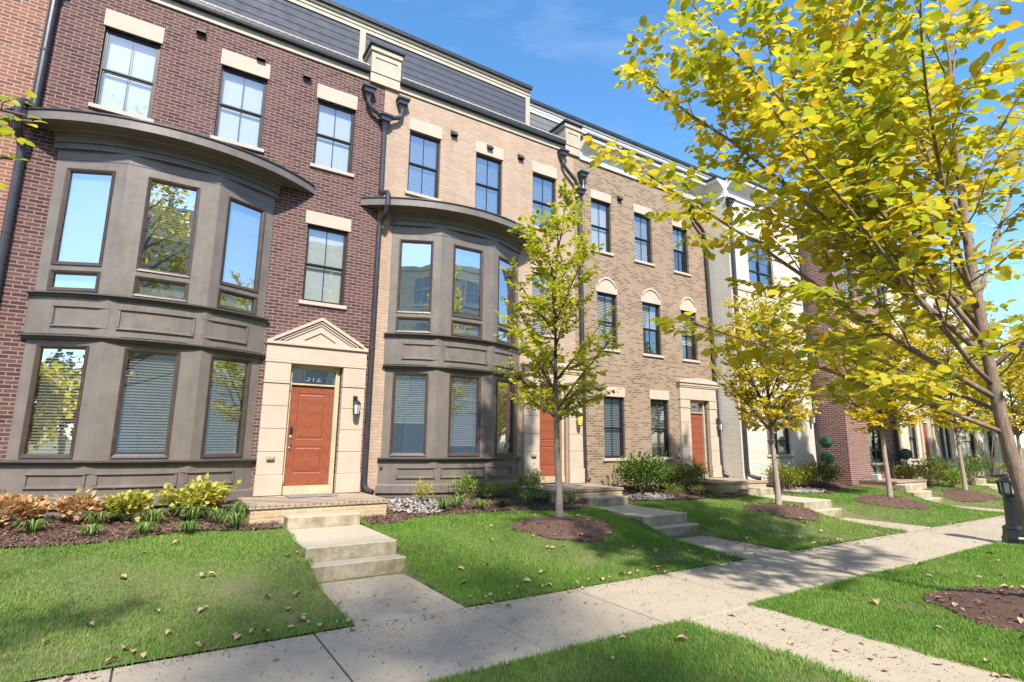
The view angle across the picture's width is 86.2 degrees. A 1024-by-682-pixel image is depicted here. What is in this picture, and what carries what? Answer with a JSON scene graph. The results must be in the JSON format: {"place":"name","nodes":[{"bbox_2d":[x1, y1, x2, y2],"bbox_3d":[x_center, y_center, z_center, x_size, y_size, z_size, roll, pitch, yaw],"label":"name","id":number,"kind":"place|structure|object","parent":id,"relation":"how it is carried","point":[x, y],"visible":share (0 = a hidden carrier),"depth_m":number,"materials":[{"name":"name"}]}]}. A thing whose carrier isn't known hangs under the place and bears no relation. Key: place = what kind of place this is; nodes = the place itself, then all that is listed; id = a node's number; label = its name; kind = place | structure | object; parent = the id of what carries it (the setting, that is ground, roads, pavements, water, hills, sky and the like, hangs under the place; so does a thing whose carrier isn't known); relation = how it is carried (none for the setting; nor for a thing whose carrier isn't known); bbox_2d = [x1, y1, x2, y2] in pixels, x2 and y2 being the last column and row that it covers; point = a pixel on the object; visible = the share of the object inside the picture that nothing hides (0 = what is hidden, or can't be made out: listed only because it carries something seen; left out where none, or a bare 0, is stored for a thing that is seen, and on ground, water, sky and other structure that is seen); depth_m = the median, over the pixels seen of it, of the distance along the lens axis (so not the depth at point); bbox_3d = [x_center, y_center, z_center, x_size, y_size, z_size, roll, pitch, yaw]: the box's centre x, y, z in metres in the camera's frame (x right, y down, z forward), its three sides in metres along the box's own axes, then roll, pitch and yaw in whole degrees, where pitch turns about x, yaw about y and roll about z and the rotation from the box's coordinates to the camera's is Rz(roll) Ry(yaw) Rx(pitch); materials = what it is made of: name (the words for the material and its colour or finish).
{"place":"outdoors","nodes":[
{"label":"outdoors","id":0,"kind":"place"},
{"bbox_2d":[0,89,45,188],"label":"street elm tree","id":1,"kind":"object","parent":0,"point":[4,130],"visible":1,"depth_m":3.19,"materials":[{"name":"yellow plant"}]},
{"bbox_2d":[320,574,463,627],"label":"front walk","id":2,"kind":"structure","parent":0,"point":[401,596],"depth_m":6.62,"materials":[{"name":"concrete"}]},
{"bbox_2d":[0,448,1023,681],"bbox_3d":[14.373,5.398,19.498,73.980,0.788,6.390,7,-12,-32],"label":"lawn","id":3,"kind":"structure","parent":0,"point":[235,586],"depth_m":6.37,"materials":[{"name":"plant"}]},
{"bbox_2d":[0,0,49,291],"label":"brick townhouse","id":4,"kind":"structure","parent":3,"relation":"on","point":[22,24],"depth_m":9.62,"materials":[{"name":"orange brick"}]},
{"bbox_2d":[0,0,532,515],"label":"brick townhouse","id":5,"kind":"structure","parent":3,"relation":"on","point":[190,282],"depth_m":10.56,"materials":[{"name":"brown brick"}]},
{"bbox_2d":[88,8,164,121],"bbox_3d":[-7.419,-5.282,10.604,1.020,2.095,0.235,7,-12,-32],"label":"window","id":6,"kind":"structure","parent":5,"relation":"in","point":[126,82],"depth_m":10.65,"materials":[{"name":"clear glass"}]},
{"bbox_2d":[0,107,315,515],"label":"bay window","id":7,"kind":"structure","parent":5,"relation":"in","point":[145,326],"depth_m":9.72,"materials":[{"name":"beige paint"}]},
{"bbox_2d":[210,49,270,152],"bbox_3d":[-5.754,-5.074,11.651,1.015,2.095,0.235,7,-12,-32],"label":"window","id":8,"kind":"structure","parent":5,"relation":"in","point":[241,97],"depth_m":11.71,"materials":[{"name":"clear glass"}]},
{"bbox_2d":[283,385,333,485],"bbox_3d":[-4.220,1.957,11.412,0.870,2.039,0.117,7,-12,-32],"label":"door","id":9,"kind":"structure","parent":5,"relation":"in","point":[310,413],"depth_m":11.43,"materials":[{"name":"orange wood"}]},
{"bbox_2d":[298,210,351,309],"bbox_3d":[-4.138,-1.769,12.119,1.010,2.115,0.235,7,-12,-32],"label":"window","id":10,"kind":"structure","parent":5,"relation":"in","point":[325,253],"depth_m":12.19,"materials":[{"name":"clear glass"}]},
{"bbox_2d":[310,83,357,177],"bbox_3d":[-4.115,-4.838,12.676,0.990,2.075,0.235,7,-12,-32],"label":"window","id":11,"kind":"structure","parent":5,"relation":"in","point":[333,143],"depth_m":12.74,"materials":[{"name":"clear glass"}]},
{"bbox_2d":[237,492,388,523],"bbox_3d":[-3.798,3.331,10.344,2.420,0.700,1.678,7,-12,-32],"label":"brick porch","id":12,"kind":"object","parent":3,"relation":"on","point":[266,509],"visible":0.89,"depth_m":9.84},
{"bbox_2d":[284,493,337,497],"bbox_3d":[-3.962,3.046,10.795,0.920,0.017,0.520,7,-12,-32],"label":"doormat","id":13,"kind":"object","parent":12,"relation":"on","point":[309,495],"visible":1,"depth_m":10.69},
{"bbox_2d":[284,511,406,581],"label":"concrete steps","id":14,"kind":"structure","parent":3,"relation":"on","point":[339,545],"depth_m":8.00,"materials":[{"name":"beige concrete"}]},
{"bbox_2d":[361,40,590,497],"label":"brick townhouse","id":15,"kind":"structure","parent":3,"relation":"on","point":[467,184],"depth_m":13.43,"materials":[{"name":"beige brick"}]},
{"bbox_2d":[405,117,442,200],"bbox_3d":[-2.245,-4.552,13.858,0.970,2.075,0.260,7,-12,-32],"label":"window","id":16,"kind":"structure","parent":15,"relation":"in","point":[416,125],"depth_m":13.92,"materials":[{"name":"white"}]},
{"bbox_2d":[361,196,540,497],"bbox_3d":[-1.132,0.137,13.128,5.210,7.000,1.132,7,-12,-32],"label":"bay window","id":17,"kind":"structure","parent":15,"relation":"in","point":[446,413],"depth_m":12.93,"materials":[{"name":"beige paint"}]},
{"bbox_2d":[475,140,503,214],"bbox_3d":[-0.662,-4.334,14.850,0.950,2.075,0.260,7,-12,-32],"label":"window","id":18,"kind":"structure","parent":15,"relation":"in","point":[480,147],"depth_m":14.94,"materials":[{"name":"white"}]},
{"bbox_2d":[531,160,556,232],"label":"window","id":19,"kind":"structure","parent":15,"relation":"in","point":[537,167],"depth_m":15.93,"materials":[{"name":"blue"}]},
{"bbox_2d":[531,262,557,337],"bbox_3d":[0.869,-1.128,15.280,0.960,2.095,0.260,7,-12,-32],"label":"window","id":20,"kind":"structure","parent":15,"relation":"in","point":[532,265],"depth_m":15.29,"materials":[{"name":"clear glass"}]},
{"bbox_2d":[539,399,559,475],"bbox_3d":[0.955,2.586,14.722,0.820,2.039,0.030,7,-12,-32],"label":"door","id":21,"kind":"structure","parent":15,"relation":"in","point":[547,464],"depth_m":14.67,"materials":[{"name":"wood"}]},
{"bbox_2d":[0,470,1023,629],"bbox_3d":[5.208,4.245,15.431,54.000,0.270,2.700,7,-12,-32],"label":"mulch bed","id":22,"kind":"object","parent":3,"relation":"on","point":[826,488],"visible":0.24,"depth_m":9.14,"materials":[{"name":"brown wood"}]},
{"bbox_2d":[0,488,60,528],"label":"hydrangea","id":23,"kind":"object","parent":22,"relation":"on","point":[11,504],"visible":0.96,"depth_m":7.97,"materials":[{"name":"orange plant"}]},
{"bbox_2d":[5,517,64,533],"bbox_3d":[-6.825,2.643,7.811,0.704,0.198,0.650,7,-12,-32],"label":"liriope","id":24,"kind":"object","parent":22,"relation":"on","point":[29,526],"visible":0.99,"depth_m":7.75,"materials":[{"name":"green plant"}]},
{"bbox_2d":[42,488,111,522],"bbox_3d":[-6.673,2.545,8.420,0.848,0.601,0.715,7,-12,-32],"label":"hydrangea","id":25,"kind":"object","parent":22,"relation":"on","point":[78,502],"visible":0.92,"depth_m":8.34,"materials":[{"name":"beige plant"}]},
{"bbox_2d":[65,523,109,536],"bbox_3d":[-6.025,2.708,7.798,0.590,0.172,0.536,7,-12,-32],"label":"liriope","id":26,"kind":"object","parent":22,"relation":"on","point":[89,530],"visible":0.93,"depth_m":7.79,"materials":[{"name":"green plant"}]},
{"bbox_2d":[66,508,127,525],"bbox_3d":[-6.300,2.696,8.333,0.804,0.257,0.824,-7,-13,37],"label":"liriope","id":27,"kind":"object","parent":22,"relation":"on","point":[92,518],"visible":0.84,"depth_m":8.25,"materials":[{"name":"green plant"}]},
{"bbox_2d":[98,486,162,521],"bbox_3d":[-6.096,2.607,8.694,0.705,0.605,0.856,-9,-14,41],"label":"hydrangea","id":28,"kind":"object","parent":22,"relation":"on","point":[129,501],"visible":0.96,"depth_m":8.61,"materials":[{"name":"yellow plant"}]},
{"bbox_2d":[118,521,163,533],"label":"liriope","id":29,"kind":"object","parent":22,"relation":"on","point":[144,528],"visible":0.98,"depth_m":8.09,"materials":[{"name":"green plant"}]},
{"bbox_2d":[126,507,184,523],"bbox_3d":[-5.640,2.773,8.616,0.872,0.252,0.916,7,-12,-32],"label":"liriope","id":30,"kind":"object","parent":22,"relation":"on","point":[151,517],"visible":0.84,"depth_m":8.55,"materials":[{"name":"green plant"}]},
{"bbox_2d":[169,519,208,533],"bbox_3d":[-4.885,2.810,8.263,0.604,0.197,0.527,-2,-11,14],"label":"liriope","id":31,"kind":"object","parent":22,"relation":"on","point":[189,526],"visible":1,"depth_m":8.22,"materials":[{"name":"green plant"}]},
{"bbox_2d":[174,504,210,521],"bbox_3d":[-5.145,2.810,8.863,0.779,0.303,0.813,7,-12,-32],"label":"liriope","id":32,"kind":"object","parent":22,"relation":"on","point":[192,514],"visible":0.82,"depth_m":8.80,"materials":[{"name":"green plant"}]},
{"bbox_2d":[147,473,242,515],"bbox_3d":[-5.336,2.637,9.265,1.096,0.770,1.394,-9,-14,43],"label":"hydrangea","id":33,"kind":"object","parent":22,"relation":"on","point":[203,493],"visible":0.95,"depth_m":9.12,"materials":[{"name":"yellow plant"}]},
{"bbox_2d":[200,507,237,524],"bbox_3d":[-4.790,2.868,8.959,0.712,0.256,0.676,7,-12,-32],"label":"liriope","id":34,"kind":"object","parent":22,"relation":"on","point":[217,514],"visible":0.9,"depth_m":8.89,"materials":[{"name":"green plant"}]},
{"bbox_2d":[218,512,258,528],"bbox_3d":[-4.422,2.869,8.722,0.643,0.257,0.617,7,-12,-32],"label":"liriope","id":35,"kind":"object","parent":22,"relation":"on","point":[235,521],"visible":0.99,"depth_m":8.65,"materials":[{"name":"green plant"}]},
{"bbox_2d":[220,501,258,515],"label":"liriope","id":36,"kind":"object","parent":22,"relation":"on","point":[236,507],"visible":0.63,"depth_m":9.22,"materials":[{"name":"green plant"}]},
{"bbox_2d":[407,476,433,502],"bbox_3d":[-1.882,3.147,11.486,0.448,0.602,0.662,-4,-11,22],"label":"nandina","id":37,"kind":"object","parent":22,"relation":"on","point":[420,488],"visible":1,"depth_m":11.48,"materials":[{"name":"yellow plant"}]},
{"bbox_2d":[427,496,462,510],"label":"liriope","id":38,"kind":"object","parent":22,"relation":"on","point":[443,504],"visible":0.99,"depth_m":10.82,"materials":[{"name":"green plant"}]},
{"bbox_2d":[446,469,479,500],"bbox_3d":[-1.096,3.174,11.938,0.853,0.745,0.677,7,-12,-32],"label":"nandina","id":39,"kind":"object","parent":22,"relation":"on","point":[470,484],"visible":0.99,"depth_m":11.95,"materials":[{"name":"green plant"}]},
{"bbox_2d":[477,477,503,499],"bbox_3d":[-0.486,3.335,12.280,0.663,0.571,0.688,0,-10,1],"label":"nandina","id":40,"kind":"object","parent":22,"relation":"on","point":[490,485],"visible":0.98,"depth_m":12.35,"materials":[{"name":"green plant"}]},
{"bbox_2d":[502,481,523,498],"bbox_3d":[0.090,3.438,12.636,0.467,0.521,0.529,-6,-13,34],"label":"nandina","id":41,"kind":"object","parent":22,"relation":"on","point":[516,487],"visible":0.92,"depth_m":12.56,"materials":[{"name":"green plant"}]},
{"bbox_2d":[516,489,539,505],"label":"liriope","id":42,"kind":"object","parent":22,"relation":"on","point":[526,498],"visible":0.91,"depth_m":11.89,"materials":[{"name":"green plant"}]},
{"bbox_2d":[515,463,545,498],"bbox_3d":[0.476,3.296,12.824,0.918,0.892,0.799,7,-12,-32],"label":"nandina","id":43,"kind":"object","parent":22,"relation":"on","point":[536,482],"visible":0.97,"depth_m":12.76,"materials":[{"name":"green plant"}]},
{"bbox_2d":[607,450,676,492],"bbox_3d":[3.495,3.531,14.741,1.995,1.200,2.108,1,-10,-5],"label":"laurel","id":44,"kind":"object","parent":22,"relation":"on","point":[638,472],"visible":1,"depth_m":14.46,"materials":[{"name":"green plant"}]},
{"bbox_2d":[656,461,684,489],"bbox_3d":[4.369,3.808,15.388,1.216,0.852,0.868,7,-12,-32],"label":"laurel","id":45,"kind":"object","parent":22,"relation":"on","point":[672,475],"visible":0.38,"depth_m":15.29,"materials":[{"name":"green plant"}]},
{"bbox_2d":[663,457,715,488],"bbox_3d":[5.191,3.817,15.616,1.529,0.975,1.215,1,-10,-2],"label":"laurel","id":46,"kind":"object","parent":22,"relation":"on","point":[696,472],"visible":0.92,"depth_m":15.58,"materials":[{"name":"green plant"}]},
{"bbox_2d":[761,459,812,488],"bbox_3d":[8.524,4.154,16.950,1.557,1.027,1.382,7,-12,-32],"label":"laurel","id":47,"kind":"object","parent":22,"relation":"on","point":[787,475],"visible":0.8,"depth_m":16.88,"materials":[{"name":"green plant"}]},
{"bbox_2d":[788,460,827,487],"bbox_3d":[9.407,4.308,17.557,1.283,0.949,1.606,-7,-13,36],"label":"laurel","id":48,"kind":"object","parent":22,"relation":"on","point":[811,475],"visible":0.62,"depth_m":17.50,"materials":[{"name":"green plant"}]},
{"bbox_2d":[802,459,846,487],"bbox_3d":[10.333,4.390,18.076,1.546,1.002,1.427,2,-10,-5],"label":"laurel","id":49,"kind":"object","parent":22,"relation":"on","point":[823,469],"visible":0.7,"depth_m":18.00,"materials":[{"name":"green plant"}]},
{"bbox_2d":[819,436,834,480],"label":"topiary","id":50,"kind":"object","parent":22,"relation":"on","point":[826,455],"visible":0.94,"depth_m":18.98,"materials":[{"name":"plant"}]},
{"bbox_2d":[899,448,912,477],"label":"topiary","id":51,"kind":"object","parent":22,"relation":"on","point":[907,453],"visible":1,"depth_m":20.52,"materials":[{"name":"plant"}]},
{"bbox_2d":[509,516,614,541],"bbox_3d":[0.960,3.398,9.925,2.400,0.328,1.880,7,-12,-32],"label":"mulch mound","id":52,"kind":"object","parent":3,"relation":"on","point":[553,525],"visible":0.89,"depth_m":9.61,"materials":[{"name":"brown wood"}]},
{"bbox_2d":[490,177,625,517],"bbox_3d":[0.739,0.083,10.805,2.549,6.707,2.708,7,-12,-32],"label":"young elm tree","id":53,"kind":"object","parent":52,"relation":"on","point":[534,337],"visible":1,"depth_m":10.64,"materials":[{"name":"green plant"}]},
{"bbox_2d":[519,483,623,502],"bbox_3d":[1.417,3.994,13.670,2.260,0.700,1.598,7,-12,-32],"label":"brick porch","id":54,"kind":"object","parent":3,"relation":"on","point":[585,490],"visible":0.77,"depth_m":13.17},
{"bbox_2d":[387,487,825,514],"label":"river pebbles","id":55,"kind":"object","parent":3,"relation":"on","point":[396,507],"visible":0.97,"depth_m":11.42,"materials":[{"name":"grey gravel"}]},
{"bbox_2d":[530,98,728,485],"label":"brick townhouse","id":56,"kind":"structure","parent":3,"relation":"on","point":[665,398],"depth_m":17.39,"materials":[{"name":"beige brick"}]},
{"bbox_2d":[590,189,613,256],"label":"window","id":57,"kind":"structure","parent":56,"relation":"in","point":[599,212],"depth_m":17.02,"materials":[{"name":"clear glass"}]},
{"bbox_2d":[595,277,620,352],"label":"window","id":58,"kind":"structure","parent":56,"relation":"in","point":[605,284],"depth_m":16.58,"materials":[{"name":"clear glass"}]},
{"bbox_2d":[603,386,626,460],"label":"window","id":59,"kind":"structure","parent":56,"relation":"in","point":[621,391],"depth_m":16.10,"materials":[{"name":"clear glass"}]},
{"bbox_2d":[633,203,654,266],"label":"window","id":60,"kind":"structure","parent":56,"relation":"in","point":[639,209],"depth_m":17.96,"materials":[{"name":"clear glass"}]},
{"bbox_2d":[640,288,664,358],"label":"window","id":61,"kind":"structure","parent":56,"relation":"in","point":[649,295],"depth_m":17.56,"materials":[{"name":"clear glass"}]},
{"bbox_2d":[649,390,672,459],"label":"window","id":62,"kind":"structure","parent":56,"relation":"in","point":[661,396],"depth_m":17.12,"materials":[{"name":"clear glass"}]},
{"bbox_2d":[672,219,691,276],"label":"window","id":63,"kind":"structure","parent":56,"relation":"in","point":[678,224],"depth_m":18.91,"materials":[{"name":"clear glass"}]},
{"bbox_2d":[679,297,700,362],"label":"window","id":64,"kind":"structure","parent":56,"relation":"in","point":[686,304],"depth_m":18.47,"materials":[{"name":"clear glass"}]},
{"bbox_2d":[691,413,703,471],"bbox_3d":[5.971,3.328,17.856,0.740,1.909,0.030,7,-12,-32],"label":"door","id":65,"kind":"structure","parent":56,"relation":"in","point":[696,421],"depth_m":17.92,"materials":[{"name":"wood"}]},
{"bbox_2d":[580,495,698,535],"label":"concrete steps","id":66,"kind":"structure","parent":3,"relation":"on","point":[670,523],"depth_m":11.61,"materials":[{"name":"grey concrete"}]},
{"bbox_2d":[673,478,767,492],"bbox_3d":[6.371,4.604,16.726,2.306,0.700,1.698,7,-12,-32],"label":"brick porch","id":67,"kind":"object","parent":3,"relation":"on","point":[734,484],"visible":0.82,"depth_m":16.11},
{"bbox_2d":[706,176,821,482],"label":"brick townhouse","id":68,"kind":"structure","parent":3,"relation":"on","point":[746,453],"depth_m":19.09,"materials":[{"name":"white"}]},
{"bbox_2d":[749,239,771,287],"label":"window","id":69,"kind":"structure","parent":68,"relation":"in","point":[770,273],"depth_m":19.86,"materials":[{"name":"blue"}]},
{"bbox_2d":[764,400,793,456],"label":"window","id":70,"kind":"structure","parent":68,"relation":"in","point":[780,444],"depth_m":19.03,"materials":[{"name":"black"}]},
{"bbox_2d":[745,503,819,520],"bbox_3d":[6.454,4.076,13.010,2.280,0.364,1.720,7,-12,-32],"label":"mulch mound","id":71,"kind":"object","parent":3,"relation":"on","point":[791,514],"visible":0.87,"depth_m":12.72,"materials":[{"name":"brown wood"}]},
{"bbox_2d":[707,277,826,504],"bbox_3d":[6.320,1.178,13.658,3.230,5.833,2.706,7,-12,-32],"label":"young elm tree","id":72,"kind":"object","parent":71,"relation":"on","point":[760,375],"visible":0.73,"depth_m":13.41,"materials":[{"name":"yellow plant"}]},
{"bbox_2d":[738,487,841,516],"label":"concrete steps","id":73,"kind":"structure","parent":3,"relation":"on","point":[823,506],"depth_m":14.72,"materials":[{"name":"beige concrete"}]},
{"bbox_2d":[797,215,902,486],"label":"brick townhouse","id":74,"kind":"structure","parent":3,"relation":"on","point":[853,452],"depth_m":19.97,"materials":[{"name":"red brick"}]},
{"bbox_2d":[856,495,929,509],"bbox_3d":[10.826,4.602,15.587,3.000,0.351,1.800,7,-12,-32],"label":"mulch mound","id":75,"kind":"object","parent":3,"relation":"on","point":[891,502],"visible":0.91,"depth_m":15.22,"materials":[{"name":"brown soil"}]},
{"bbox_2d":[819,288,942,497],"bbox_3d":[10.764,1.502,16.041,3.314,6.144,3.061,7,-12,-32],"label":"young elm tree","id":76,"kind":"object","parent":75,"relation":"on","point":[876,418],"visible":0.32,"depth_m":15.84,"materials":[{"name":"yellow plant"}]},
{"bbox_2d":[859,478,926,490],"bbox_3d":[13.446,5.178,19.240,2.300,0.620,1.198,7,-12,-32],"label":"brick porch","id":77,"kind":"object","parent":3,"relation":"on","point":[869,483],"visible":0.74,"depth_m":18.86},
{"bbox_2d":[868,459,881,480],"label":"potted grass","id":78,"kind":"object","parent":77,"relation":"on","point":[876,477],"depth_m":18.16,"materials":[{"name":"concrete"}]},
{"bbox_2d":[863,284,941,478],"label":"brick townhouse","id":79,"kind":"structure","parent":3,"relation":"on","point":[920,438],"depth_m":22.97,"materials":[{"name":"brick"}]},
{"bbox_2d":[906,410,920,460],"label":"window","id":80,"kind":"structure","parent":79,"relation":"in","point":[909,428],"depth_m":22.77,"materials":[{"name":"clear glass"}]},
{"bbox_2d":[889,459,929,478],"bbox_3d":[14.323,4.770,19.705,1.495,1.021,1.260,7,-12,-32],"label":"border shrub","id":81,"kind":"object","parent":3,"relation":"on","point":[909,472],"visible":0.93,"depth_m":19.66,"materials":[{"name":"green plant"}]},
{"bbox_2d":[895,483,941,502],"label":"concrete steps","id":82,"kind":"structure","parent":3,"relation":"on","point":[915,489],"depth_m":17.88,"materials":[{"name":"beige concrete"}]},
{"bbox_2d":[904,459,952,485],"bbox_3d":[15.507,4.898,20.450,2.015,1.072,1.511,7,-12,-32],"label":"border shrub","id":83,"kind":"object","parent":3,"relation":"on","point":[930,471],"visible":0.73,"depth_m":20.34,"materials":[{"name":"green plant"}]},
{"bbox_2d":[862,270,1005,475],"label":"brick townhouse","id":84,"kind":"structure","parent":3,"relation":"on","point":[947,441],"depth_m":25.98,"materials":[{"name":"beige brick"}]},
{"bbox_2d":[961,419,975,458],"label":"window","id":85,"kind":"structure","parent":84,"relation":"in","point":[965,439],"depth_m":25.87,"materials":[{"name":"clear glass"}]},
{"bbox_2d":[915,450,958,483],"bbox_3d":[16.346,4.883,21.207,1.627,1.358,1.925,-6,-12,31],"label":"border shrub","id":86,"kind":"object","parent":3,"relation":"on","point":[939,459],"visible":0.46,"depth_m":21.19,"materials":[{"name":"green plant"}]},
{"bbox_2d":[936,468,968,487],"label":"border shrub","id":87,"kind":"object","parent":3,"relation":"on","point":[951,476],"visible":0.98,"depth_m":20.11,"materials":[{"name":"green plant"}]},
{"bbox_2d":[947,451,989,484],"bbox_3d":[17.949,5.025,21.531,1.877,1.322,1.505,7,-12,-32],"label":"border shrub","id":88,"kind":"object","parent":3,"relation":"on","point":[971,468],"visible":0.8,"depth_m":21.37,"materials":[{"name":"green plant"}]},
{"bbox_2d":[943,489,1001,501],"bbox_3d":[15.299,5.180,18.276,2.640,0.404,1.680,7,-12,-32],"label":"mulch mound","id":89,"kind":"object","parent":3,"relation":"on","point":[971,496],"visible":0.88,"depth_m":17.92,"materials":[{"name":"brown soil"}]},
{"bbox_2d":[905,307,1016,489],"bbox_3d":[15.241,1.879,19.058,3.341,6.639,3.170,-3,-11,19],"label":"young elm tree","id":90,"kind":"object","parent":89,"relation":"on","point":[947,422],"visible":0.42,"depth_m":18.66,"materials":[{"name":"yellow plant"}]},
{"bbox_2d":[922,587,1023,631],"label":"mulch mound","id":91,"kind":"object","parent":3,"relation":"on","point":[995,607],"visible":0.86,"depth_m":6.15,"materials":[{"name":"brown soil"}]},
{"bbox_2d":[583,0,1023,530],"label":"street elm tree","id":92,"kind":"object","parent":91,"relation":"on","point":[871,73],"visible":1,"depth_m":6.55,"materials":[{"name":"yellow plant"}]},
{"bbox_2d":[953,450,995,477],"bbox_3d":[19.338,5.265,22.975,1.592,1.342,1.507,7,-12,-32],"label":"border shrub","id":93,"kind":"object","parent":3,"relation":"on","point":[976,462],"visible":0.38,"depth_m":22.84,"materials":[{"name":"green plant"}]},
{"bbox_2d":[964,419,998,475],"bbox_3d":[21.345,4.731,24.702,2.563,2.640,2.869,-3,-11,18],"label":"serviceberry","id":94,"kind":"object","parent":3,"relation":"on","point":[981,432],"visible":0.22,"depth_m":24.43,"materials":[{"name":"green plant"}]},
{"bbox_2d":[967,478,997,489],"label":"concrete steps","id":95,"kind":"structure","parent":3,"relation":"on","point":[982,482],"depth_m":21.33,"materials":[{"name":"beige concrete"}]},
{"bbox_2d":[956,329,1023,468],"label":"young elm tree","id":96,"kind":"object","parent":3,"relation":"on","point":[1013,410],"visible":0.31,"depth_m":21.45,"materials":[{"name":"yellow plant"}]},
{"bbox_2d":[995,475,1023,544],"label":"bollard light","id":97,"kind":"object","parent":3,"relation":"on","point":[1012,530],"visible":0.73,"depth_m":10.75,"materials":[{"name":"metal"}]},
{"bbox_2d":[37,515,1005,681],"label":"sidewalk","id":98,"kind":"structure","parent":0,"point":[395,658],"depth_m":5.81,"materials":[{"name":"concrete"}]},
{"bbox_2d":[38,506,1004,681],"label":"leaf litter","id":99,"kind":"object","parent":98,"relation":"on","point":[595,603],"visible":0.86,"depth_m":6.25,"materials":[{"name":"brown plant"}]},
{"bbox_2d":[332,0,1023,447],"label":"sky","id":100,"kind":"structure","parent":0,"point":[567,50],"materials":[{"name":"blue"}]},
{"bbox_2d":[677,536,788,562],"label":"front walk","id":101,"kind":"structure","parent":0,"point":[722,544],"depth_m":10.13,"materials":[{"name":"concrete"}]},
{"bbox_2d":[688,605,1023,681],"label":"cross path","id":102,"kind":"structure","parent":0,"point":[853,659],"depth_m":5.13,"materials":[{"name":"concrete"}]},
{"bbox_2d":[839,518,930,534],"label":"front walk","id":103,"kind":"structure","parent":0,"point":[892,525],"depth_m":13.24,"materials":[{"name":"concrete"}]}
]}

